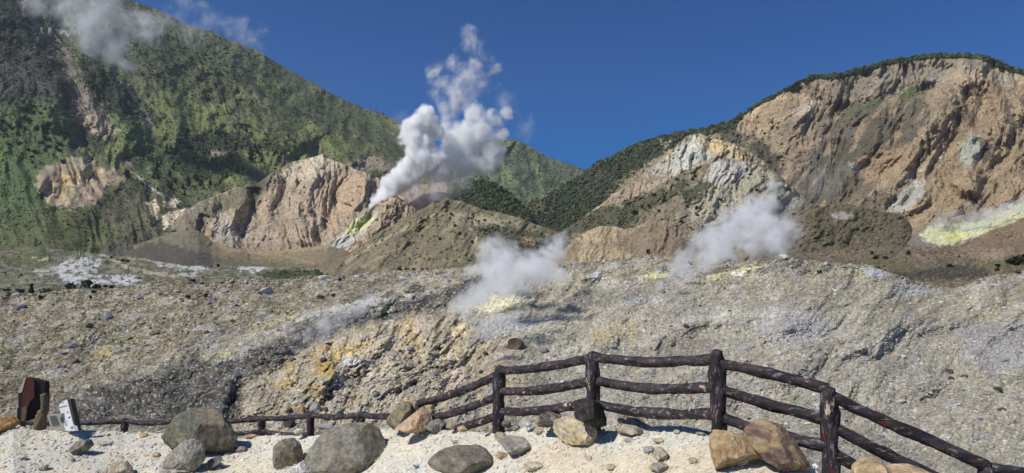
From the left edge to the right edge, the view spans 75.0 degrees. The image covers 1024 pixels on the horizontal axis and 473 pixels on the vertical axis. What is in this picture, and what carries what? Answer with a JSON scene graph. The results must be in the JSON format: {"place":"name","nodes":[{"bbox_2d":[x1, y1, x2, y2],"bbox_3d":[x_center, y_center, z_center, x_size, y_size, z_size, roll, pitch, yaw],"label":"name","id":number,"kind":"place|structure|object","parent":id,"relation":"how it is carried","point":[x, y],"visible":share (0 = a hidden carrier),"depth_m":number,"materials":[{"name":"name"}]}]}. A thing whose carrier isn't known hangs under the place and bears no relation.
{"place":"outdoors","nodes":[
{"label":"outdoors","id":0,"kind":"place"},
{"bbox_2d":[0,246,334,293],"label":"pale plain","id":1,"kind":"structure","parent":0,"point":[165,275],"depth_m":259.59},
{"bbox_2d":[15,288,24,292],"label":"shrub","id":2,"kind":"object","parent":1,"relation":"on","point":[19,290],"visible":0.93,"depth_m":175.57,"materials":[{"name":"green plant"}]},
{"bbox_2d":[27,283,34,292],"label":"tree","id":3,"kind":"object","parent":1,"relation":"on","point":[31,289],"visible":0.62,"depth_m":163.99,"materials":[{"name":"green plant"}]},
{"bbox_2d":[38,288,52,292],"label":"shrub","id":4,"kind":"object","parent":1,"relation":"on","point":[45,290],"visible":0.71,"depth_m":171.45,"materials":[{"name":"green plant"}]},
{"bbox_2d":[64,283,76,289],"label":"shrub","id":5,"kind":"object","parent":1,"relation":"on","point":[70,285],"visible":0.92,"depth_m":178.20,"materials":[{"name":"green plant"}]},
{"bbox_2d":[80,279,92,287],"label":"shrub","id":6,"kind":"object","parent":1,"relation":"on","point":[86,283],"visible":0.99,"depth_m":181.01,"materials":[{"name":"green plant"}]},
{"bbox_2d":[92,284,102,288],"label":"shrub","id":7,"kind":"object","parent":1,"relation":"on","point":[96,286],"visible":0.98,"depth_m":179.20,"materials":[{"name":"green plant"}]},
{"bbox_2d":[0,246,329,292],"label":"plain rubble","id":8,"kind":"object","parent":1,"relation":"on","point":[109,271],"visible":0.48,"depth_m":264.56,"materials":[{"name":"stone"}]},
{"bbox_2d":[0,0,452,257],"bbox_3d":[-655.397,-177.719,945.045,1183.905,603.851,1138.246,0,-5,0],"label":"mountain","id":9,"kind":"structure","parent":0,"point":[86,182],"depth_m":767.42,"materials":[{"name":"plant"}]},
{"bbox_2d":[248,147,254,155],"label":"tree","id":10,"kind":"object","parent":9,"relation":"on","point":[250,151],"visible":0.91,"depth_m":761.68,"materials":[{"name":"green plant"}]},
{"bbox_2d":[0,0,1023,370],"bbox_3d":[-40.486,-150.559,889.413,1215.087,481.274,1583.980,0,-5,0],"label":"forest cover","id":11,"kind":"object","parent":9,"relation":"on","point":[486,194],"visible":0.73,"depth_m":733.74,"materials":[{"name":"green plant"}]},
{"bbox_2d":[133,229,349,267],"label":"crater rim","id":12,"kind":"object","parent":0,"point":[144,250],"visible":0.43,"depth_m":349.11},
{"bbox_2d":[165,154,410,250],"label":"crater wall","id":13,"kind":"structure","parent":0,"point":[311,219],"depth_m":552.83,"materials":[{"name":"stone"}]},
{"bbox_2d":[329,196,417,251],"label":"vent cone","id":14,"kind":"object","parent":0,"point":[383,214],"visible":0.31,"depth_m":414.00,"materials":[{"name":"stone"}]},
{"bbox_2d":[0,424,818,472],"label":"gravel terrace","id":15,"kind":"structure","parent":0,"point":[402,443],"depth_m":11.53,"materials":[{"name":"gravel"}]},
{"bbox_2d":[0,416,19,431],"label":"rock","id":16,"kind":"object","parent":15,"relation":"on","point":[7,422],"visible":0.99,"depth_m":16.08,"materials":[{"name":"stone"}]},
{"bbox_2d":[16,454,26,458],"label":"stone","id":17,"kind":"object","parent":15,"relation":"on","point":[21,456],"visible":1,"depth_m":14.44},
{"bbox_2d":[15,377,49,430],"bbox_3d":[-11.951,4.208,16.672,0.892,1.379,0.482,0,-5,0],"label":"signboard","id":18,"kind":"object","parent":15,"relation":"on","point":[33,398],"visible":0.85,"depth_m":16.69,"materials":[{"name":"red paint"}]},
{"bbox_2d":[47,413,64,430],"bbox_3d":[-11.068,4.527,16.284,0.542,0.413,0.095,0,-5,0],"label":"weathered panel","id":19,"kind":"object","parent":15,"relation":"on","point":[56,421],"visible":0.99,"depth_m":16.25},
{"bbox_2d":[59,398,80,430],"bbox_3d":[-10.834,4.309,16.228,1.380,0.788,0.281,-4,-7,36],"label":"information panel","id":20,"kind":"object","parent":15,"relation":"on","point":[68,407],"visible":1,"depth_m":16.00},
{"bbox_2d":[68,439,93,454],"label":"rock","id":21,"kind":"object","parent":15,"relation":"on","point":[82,447],"visible":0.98,"depth_m":14.95,"materials":[{"name":"stone"}]},
{"bbox_2d":[97,441,111,444],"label":"stone","id":22,"kind":"object","parent":15,"relation":"on","point":[105,443],"visible":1,"depth_m":15.69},
{"bbox_2d":[102,461,134,472],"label":"rock","id":23,"kind":"object","parent":15,"relation":"on","point":[121,467],"visible":1,"depth_m":14.00,"materials":[{"name":"stone"}]},
{"bbox_2d":[160,469,189,472],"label":"stone","id":24,"kind":"object","parent":15,"relation":"on","point":[171,471],"visible":0.59,"depth_m":14.01,"materials":[{"name":"stone"}]},
{"bbox_2d":[161,407,237,453],"bbox_3d":[-7.153,4.490,15.326,1.642,1.085,0.834,2,-6,-20],"label":"boulder","id":25,"kind":"object","parent":15,"relation":"on","point":[212,430],"visible":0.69,"depth_m":15.11,"materials":[{"name":"stone"}]},
{"bbox_2d":[272,437,303,469],"bbox_3d":[-4.670,4.533,13.919,0.642,0.634,0.411,0,-5,0],"label":"boulder","id":26,"kind":"object","parent":15,"relation":"on","point":[287,451],"visible":1,"depth_m":13.76,"materials":[{"name":"stone"}]},
{"bbox_2d":[294,428,304,433],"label":"stone","id":27,"kind":"object","parent":15,"relation":"on","point":[298,431],"visible":1,"depth_m":15.01,"materials":[{"name":"stone"}]},
{"bbox_2d":[289,461,313,472],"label":"rock","id":28,"kind":"object","parent":15,"relation":"on","point":[301,467],"visible":0.84,"depth_m":12.84,"materials":[{"name":"stone"}]},
{"bbox_2d":[304,422,386,472],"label":"boulder","id":29,"kind":"object","parent":15,"relation":"on","point":[356,447],"visible":0.94,"depth_m":11.92,"materials":[{"name":"stone"}]},
{"bbox_2d":[386,401,414,429],"bbox_3d":[-2.055,3.321,12.401,0.525,0.505,0.521,4,-6,-33],"label":"rock","id":30,"kind":"object","parent":15,"relation":"on","point":[401,412],"visible":0.81,"depth_m":12.24,"materials":[{"name":"stone"}]},
{"bbox_2d":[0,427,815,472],"bbox_3d":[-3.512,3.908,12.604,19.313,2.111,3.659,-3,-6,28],"label":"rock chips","id":31,"kind":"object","parent":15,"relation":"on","point":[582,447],"visible":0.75,"depth_m":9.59,"materials":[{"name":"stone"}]},
{"bbox_2d":[37,464,48,469],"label":"stone","id":32,"kind":"object","parent":31,"relation":"on","point":[43,467],"visible":1,"depth_m":13.94,"materials":[{"name":"stone"}]},
{"bbox_2d":[152,452,159,457],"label":"stone","id":33,"kind":"object","parent":31,"relation":"on","point":[155,454],"visible":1,"depth_m":15.01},
{"bbox_2d":[162,438,205,471],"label":"boulder","id":34,"kind":"object","parent":31,"relation":"on","point":[187,455],"visible":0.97,"depth_m":14.12,"materials":[{"name":"stone"}]},
{"bbox_2d":[203,455,222,470],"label":"rock","id":35,"kind":"object","parent":31,"relation":"on","point":[212,463],"visible":0.99,"depth_m":14.31,"materials":[{"name":"stone"}]},
{"bbox_2d":[236,446,245,451],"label":"stone","id":36,"kind":"object","parent":31,"relation":"on","point":[241,448],"visible":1,"depth_m":15.19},
{"bbox_2d":[244,434,256,437],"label":"stone","id":37,"kind":"object","parent":31,"relation":"on","point":[250,436],"visible":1,"depth_m":16.00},
{"bbox_2d":[426,419,446,432],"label":"rock","id":38,"kind":"object","parent":31,"relation":"on","point":[435,425],"visible":0.98,"depth_m":11.67,"materials":[{"name":"stone"}]},
{"bbox_2d":[496,451,506,459],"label":"stone","id":39,"kind":"object","parent":31,"relation":"on","point":[500,455],"visible":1,"depth_m":9.79,"materials":[{"name":"stone"}]},
{"bbox_2d":[534,428,542,433],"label":"stone","id":40,"kind":"object","parent":31,"relation":"on","point":[538,430],"visible":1,"depth_m":10.03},
{"bbox_2d":[653,437,663,443],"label":"stone","id":41,"kind":"object","parent":31,"relation":"on","point":[659,440],"visible":1,"depth_m":8.53,"materials":[{"name":"stone"}]},
{"bbox_2d":[696,430,705,434],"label":"stone","id":42,"kind":"object","parent":31,"relation":"on","point":[698,432],"visible":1,"depth_m":8.42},
{"bbox_2d":[709,430,761,469],"bbox_3d":[2.624,2.458,7.636,0.728,0.454,0.423,0,-5,0],"label":"boulder","id":43,"kind":"object","parent":31,"relation":"on","point":[728,449],"visible":0.87,"depth_m":7.50,"materials":[{"name":"stone"}]},
{"bbox_2d":[737,460,748,465],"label":"stone","id":44,"kind":"object","parent":31,"relation":"on","point":[744,463],"visible":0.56,"depth_m":7.54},
{"bbox_2d":[395,407,433,432],"bbox_3d":[-1.724,3.277,11.879,0.675,0.428,0.545,0,-5,0],"label":"rock","id":45,"kind":"object","parent":15,"relation":"on","point":[419,420],"visible":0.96,"depth_m":11.73,"materials":[{"name":"stone"}]},
{"bbox_2d":[446,422,454,429],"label":"stone","id":46,"kind":"object","parent":15,"relation":"on","point":[451,425],"visible":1,"depth_m":11.30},
{"bbox_2d":[427,444,493,472],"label":"boulder","id":47,"kind":"object","parent":15,"relation":"on","point":[474,458],"visible":0.98,"depth_m":9.75,"materials":[{"name":"stone"}]},
{"bbox_2d":[457,426,468,432],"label":"stone","id":48,"kind":"object","parent":15,"relation":"on","point":[461,428],"visible":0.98,"depth_m":11.24,"materials":[{"name":"stone"}]},
{"bbox_2d":[494,432,505,438],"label":"stone","id":49,"kind":"object","parent":15,"relation":"on","point":[497,435],"visible":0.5,"depth_m":10.46,"materials":[{"name":"stone"}]},
{"bbox_2d":[502,420,511,428],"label":"stone","id":50,"kind":"object","parent":15,"relation":"on","point":[506,424],"visible":1,"depth_m":10.49,"materials":[{"name":"stone"}]},
{"bbox_2d":[497,435,530,454],"bbox_3d":[0.031,3.091,9.838,0.454,0.226,0.566,3,-6,-28],"label":"rock","id":51,"kind":"object","parent":15,"relation":"on","point":[513,445],"visible":0.99,"depth_m":9.72,"materials":[{"name":"stone"}]},
{"bbox_2d":[512,425,520,430],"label":"stone","id":52,"kind":"object","parent":15,"relation":"on","point":[516,427],"visible":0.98,"depth_m":10.46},
{"bbox_2d":[18,349,1023,472],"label":"log fence","id":53,"kind":"object","parent":15,"relation":"on","point":[826,417],"visible":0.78,"depth_m":8.39,"materials":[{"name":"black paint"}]},
{"bbox_2d":[522,421,531,426],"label":"stone","id":54,"kind":"object","parent":15,"relation":"on","point":[526,424],"visible":1,"depth_m":10.21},
{"bbox_2d":[523,461,541,471],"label":"stone","id":55,"kind":"object","parent":15,"relation":"on","point":[531,466],"visible":1,"depth_m":9.03,"materials":[{"name":"stone"}]},
{"bbox_2d":[537,411,560,427],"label":"rock","id":56,"kind":"object","parent":15,"relation":"on","point":[547,419],"visible":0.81,"depth_m":9.73,"materials":[{"name":"stone"}]},
{"bbox_2d":[553,416,598,444],"bbox_3d":[0.949,2.761,9.471,0.678,0.407,0.557,-5,-7,41],"label":"boulder","id":57,"kind":"object","parent":15,"relation":"on","point":[568,430],"visible":0.87,"depth_m":9.27,"materials":[{"name":"stone"}]},
{"bbox_2d":[574,397,606,427],"bbox_3d":[1.059,2.421,9.190,0.403,0.400,0.416,-5,-7,42],"label":"rock","id":58,"kind":"object","parent":15,"relation":"on","point":[589,411],"visible":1,"depth_m":9.09,"materials":[{"name":"stone"}]},
{"bbox_2d":[606,463,615,469],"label":"stone","id":59,"kind":"object","parent":15,"relation":"on","point":[611,466],"visible":1,"depth_m":8.38,"materials":[{"name":"stone"}]},
{"bbox_2d":[617,418,624,422],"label":"stone","id":60,"kind":"object","parent":15,"relation":"on","point":[620,420],"visible":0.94,"depth_m":9.30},
{"bbox_2d":[624,437,633,441],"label":"stone","id":61,"kind":"object","parent":15,"relation":"on","point":[629,439],"visible":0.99,"depth_m":8.88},
{"bbox_2d":[617,417,649,435],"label":"rock","id":62,"kind":"object","parent":15,"relation":"on","point":[631,426],"visible":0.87,"depth_m":9.07,"materials":[{"name":"stone"}]},
{"bbox_2d":[643,446,653,452],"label":"rock","id":63,"kind":"object","parent":15,"relation":"on","point":[648,449],"visible":1,"depth_m":8.39,"materials":[{"name":"stone"}]},
{"bbox_2d":[649,462,668,471],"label":"stone","id":64,"kind":"object","parent":15,"relation":"on","point":[659,467],"visible":0.98,"depth_m":7.87,"materials":[{"name":"stone"}]},
{"bbox_2d":[653,446,667,461],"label":"rock","id":65,"kind":"object","parent":15,"relation":"on","point":[660,454],"visible":0.93,"depth_m":8.10,"materials":[{"name":"stone"}]},
{"bbox_2d":[689,457,697,463],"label":"stone","id":66,"kind":"object","parent":15,"relation":"on","point":[692,460],"visible":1,"depth_m":7.83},
{"bbox_2d":[743,419,810,472],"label":"boulder","id":67,"kind":"object","parent":15,"relation":"on","point":[774,444],"visible":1,"depth_m":7.37,"materials":[{"name":"stone"}]},
{"bbox_2d":[809,463,818,469],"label":"stone","id":68,"kind":"object","parent":15,"relation":"on","point":[815,466],"visible":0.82,"depth_m":7.47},
{"bbox_2d":[850,457,891,472],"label":"rock","id":69,"kind":"object","parent":15,"relation":"on","point":[868,465],"visible":0.99,"depth_m":6.39,"materials":[{"name":"stone"}]},
{"bbox_2d":[888,463,929,472],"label":"rock","id":70,"kind":"object","parent":15,"relation":"on","point":[902,468],"visible":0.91,"depth_m":6.35,"materials":[{"name":"stone"}]},
{"bbox_2d":[390,180,458,200],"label":"rock bank","id":71,"kind":"object","parent":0,"point":[410,192],"visible":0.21,"depth_m":630.59,"materials":[{"name":"stone"}]},
{"bbox_2d":[409,191,460,209],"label":"dark knoll","id":72,"kind":"structure","parent":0,"point":[420,202],"depth_m":517.14,"materials":[{"name":"stone"}]},
{"bbox_2d":[320,198,573,275],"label":"olive hill","id":73,"kind":"structure","parent":0,"point":[420,243],"depth_m":277.20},
{"bbox_2d":[455,182,538,224],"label":"forest hill","id":74,"kind":"structure","parent":0,"point":[535,222],"depth_m":579.80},
{"bbox_2d":[0,256,1023,472],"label":"rocky slope","id":75,"kind":"structure","parent":0,"point":[939,462],"depth_m":76.37,"materials":[{"name":"stone"}]},
{"bbox_2d":[17,304,26,308],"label":"boulder","id":76,"kind":"object","parent":75,"relation":"on","point":[22,306],"visible":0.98,"depth_m":132.17,"materials":[{"name":"stone"}]},
{"bbox_2d":[67,343,77,347],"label":"boulder","id":77,"kind":"object","parent":75,"relation":"on","point":[72,345],"visible":0.69,"depth_m":92.81,"materials":[{"name":"stone"}]},
{"bbox_2d":[103,314,113,319],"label":"boulder","id":78,"kind":"object","parent":75,"relation":"on","point":[108,316],"visible":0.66,"depth_m":114.66,"materials":[{"name":"stone"}]},
{"bbox_2d":[148,331,159,334],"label":"boulder","id":79,"kind":"object","parent":75,"relation":"on","point":[153,333],"visible":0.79,"depth_m":95.98,"materials":[{"name":"stone"}]},
{"bbox_2d":[220,289,230,292],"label":"boulder","id":80,"kind":"object","parent":75,"relation":"on","point":[224,290],"visible":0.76,"depth_m":130.30,"materials":[{"name":"stone"}]},
{"bbox_2d":[260,287,272,293],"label":"boulder","id":81,"kind":"object","parent":75,"relation":"on","point":[268,290],"visible":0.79,"depth_m":128.51,"materials":[{"name":"stone"}]},
{"bbox_2d":[266,421,278,423],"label":"boulder","id":82,"kind":"object","parent":75,"relation":"on","point":[270,422],"visible":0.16,"depth_m":49.34,"materials":[{"name":"stone"}]},
{"bbox_2d":[283,420,294,427],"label":"boulder","id":83,"kind":"object","parent":75,"relation":"on","point":[289,423],"visible":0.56,"depth_m":48.34,"materials":[{"name":"stone"}]},
{"bbox_2d":[292,405,304,413],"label":"boulder","id":84,"kind":"object","parent":75,"relation":"on","point":[299,409],"visible":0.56,"depth_m":52.83,"materials":[{"name":"stone"}]},
{"bbox_2d":[309,403,320,412],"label":"boulder","id":85,"kind":"object","parent":75,"relation":"on","point":[315,407],"visible":0.66,"depth_m":53.89,"materials":[{"name":"stone"}]},
{"bbox_2d":[318,275,328,279],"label":"boulder","id":86,"kind":"object","parent":75,"relation":"on","point":[322,277],"visible":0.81,"depth_m":134.20,"materials":[{"name":"stone"}]},
{"bbox_2d":[320,357,327,362],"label":"boulder","id":87,"kind":"object","parent":75,"relation":"on","point":[324,359],"visible":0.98,"depth_m":69.28,"materials":[{"name":"stone"}]},
{"bbox_2d":[316,423,332,429],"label":"boulder","id":88,"kind":"object","parent":75,"relation":"on","point":[325,426],"visible":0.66,"depth_m":47.89,"materials":[{"name":"stone"}]},
{"bbox_2d":[364,362,370,368],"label":"boulder","id":89,"kind":"object","parent":75,"relation":"on","point":[366,365],"visible":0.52,"depth_m":68.72,"materials":[{"name":"stone"}]},
{"bbox_2d":[373,391,379,396],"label":"boulder","id":90,"kind":"object","parent":75,"relation":"on","point":[376,394],"visible":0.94,"depth_m":55.82,"materials":[{"name":"stone"}]},
{"bbox_2d":[393,387,401,393],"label":"boulder","id":91,"kind":"object","parent":75,"relation":"on","point":[398,390],"visible":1,"depth_m":56.95,"materials":[{"name":"stone"}]},
{"bbox_2d":[407,347,414,351],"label":"boulder","id":92,"kind":"object","parent":75,"relation":"on","point":[410,349],"visible":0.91,"depth_m":76.10,"materials":[{"name":"stone"}]},
{"bbox_2d":[0,256,1023,455],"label":"scree","id":93,"kind":"structure","parent":75,"relation":"on","point":[921,423],"depth_m":71.95,"materials":[{"name":"gravel"}]},
{"bbox_2d":[56,364,66,368],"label":"boulder","id":94,"kind":"object","parent":93,"relation":"on","point":[58,366],"visible":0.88,"depth_m":79.01,"materials":[{"name":"stone"}]},
{"bbox_2d":[70,358,78,363],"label":"boulder","id":95,"kind":"object","parent":93,"relation":"on","point":[75,360],"visible":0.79,"depth_m":81.93,"materials":[{"name":"stone"}]},
{"bbox_2d":[85,323,93,327],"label":"boulder","id":96,"kind":"object","parent":93,"relation":"on","point":[89,325],"visible":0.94,"depth_m":106.70,"materials":[{"name":"stone"}]},
{"bbox_2d":[539,348,548,352],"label":"boulder","id":97,"kind":"object","parent":93,"relation":"on","point":[543,350],"visible":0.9,"depth_m":71.91,"materials":[{"name":"stone"}]},
{"bbox_2d":[779,254,788,259],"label":"boulder","id":98,"kind":"object","parent":93,"relation":"on","point":[783,256],"visible":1,"depth_m":100.36,"materials":[{"name":"stone"}]},
{"bbox_2d":[944,369,952,373],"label":"boulder","id":99,"kind":"object","parent":93,"relation":"on","point":[949,371],"visible":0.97,"depth_m":62.34,"materials":[{"name":"stone"}]},
{"bbox_2d":[993,386,1002,391],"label":"boulder","id":100,"kind":"object","parent":93,"relation":"on","point":[999,389],"visible":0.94,"depth_m":52.63,"materials":[{"name":"stone"}]},
{"bbox_2d":[996,356,1007,361],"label":"boulder","id":101,"kind":"object","parent":93,"relation":"on","point":[1001,359],"visible":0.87,"depth_m":62.49,"materials":[{"name":"stone"}]},
{"bbox_2d":[508,338,524,349],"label":"boulder","id":102,"kind":"object","parent":75,"relation":"on","point":[516,343],"visible":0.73,"depth_m":73.23,"materials":[{"name":"stone"}]},
{"bbox_2d":[589,273,600,279],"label":"boulder","id":103,"kind":"object","parent":75,"relation":"on","point":[596,276],"visible":0.99,"depth_m":107.08,"materials":[{"name":"stone"}]},
{"bbox_2d":[439,139,584,204],"bbox_3d":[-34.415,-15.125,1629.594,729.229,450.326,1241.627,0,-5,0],"label":"back hill","id":104,"kind":"structure","parent":0,"point":[563,178],"depth_m":1439.36,"materials":[{"name":"plant"}]},
{"bbox_2d":[132,0,1023,169],"label":"sky","id":105,"kind":"structure","parent":0,"point":[578,83],"materials":[{"name":"blue"}]},
{"bbox_2d":[549,220,714,266],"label":"tan mound","id":106,"kind":"object","parent":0,"point":[636,233],"visible":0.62,"depth_m":187.89,"materials":[{"name":"stone"}]},
{"bbox_2d":[592,133,771,210],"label":"white spur","id":107,"kind":"structure","parent":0,"point":[668,160],"depth_m":594.25,"materials":[{"name":"stone"}]},
{"bbox_2d":[562,158,815,263],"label":"pale spur","id":108,"kind":"structure","parent":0,"point":[803,203],"depth_m":347.28,"materials":[{"name":"stone"}]},
{"bbox_2d":[529,58,1023,230],"bbox_3d":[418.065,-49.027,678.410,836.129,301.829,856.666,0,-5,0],"label":"mountain","id":109,"kind":"structure","parent":0,"point":[939,70],"depth_m":581.63,"materials":[{"name":"stone"}]},
{"bbox_2d":[150,79,1023,287],"bbox_3d":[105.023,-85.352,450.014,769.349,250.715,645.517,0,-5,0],"label":"talus","id":110,"kind":"structure","parent":109,"relation":"on","point":[841,192],"depth_m":453.87,"materials":[{"name":"stone"}]},
{"bbox_2d":[751,204,911,260],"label":"scrub mound","id":111,"kind":"object","parent":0,"point":[836,220],"visible":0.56,"depth_m":285.67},
{"bbox_2d":[751,218,1023,287],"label":"brown slope","id":112,"kind":"structure","parent":0,"point":[892,257],"depth_m":185.43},
{"bbox_2d":[1009,254,1023,264],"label":"shrub","id":113,"kind":"object","parent":112,"relation":"on","point":[1017,259],"visible":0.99,"depth_m":151.07,"materials":[{"name":"green plant"}]},
{"bbox_2d":[907,200,1023,246],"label":"sulphur bank","id":114,"kind":"structure","parent":0,"point":[974,232],"depth_m":293.33,"materials":[{"name":"stone"}]}
]}

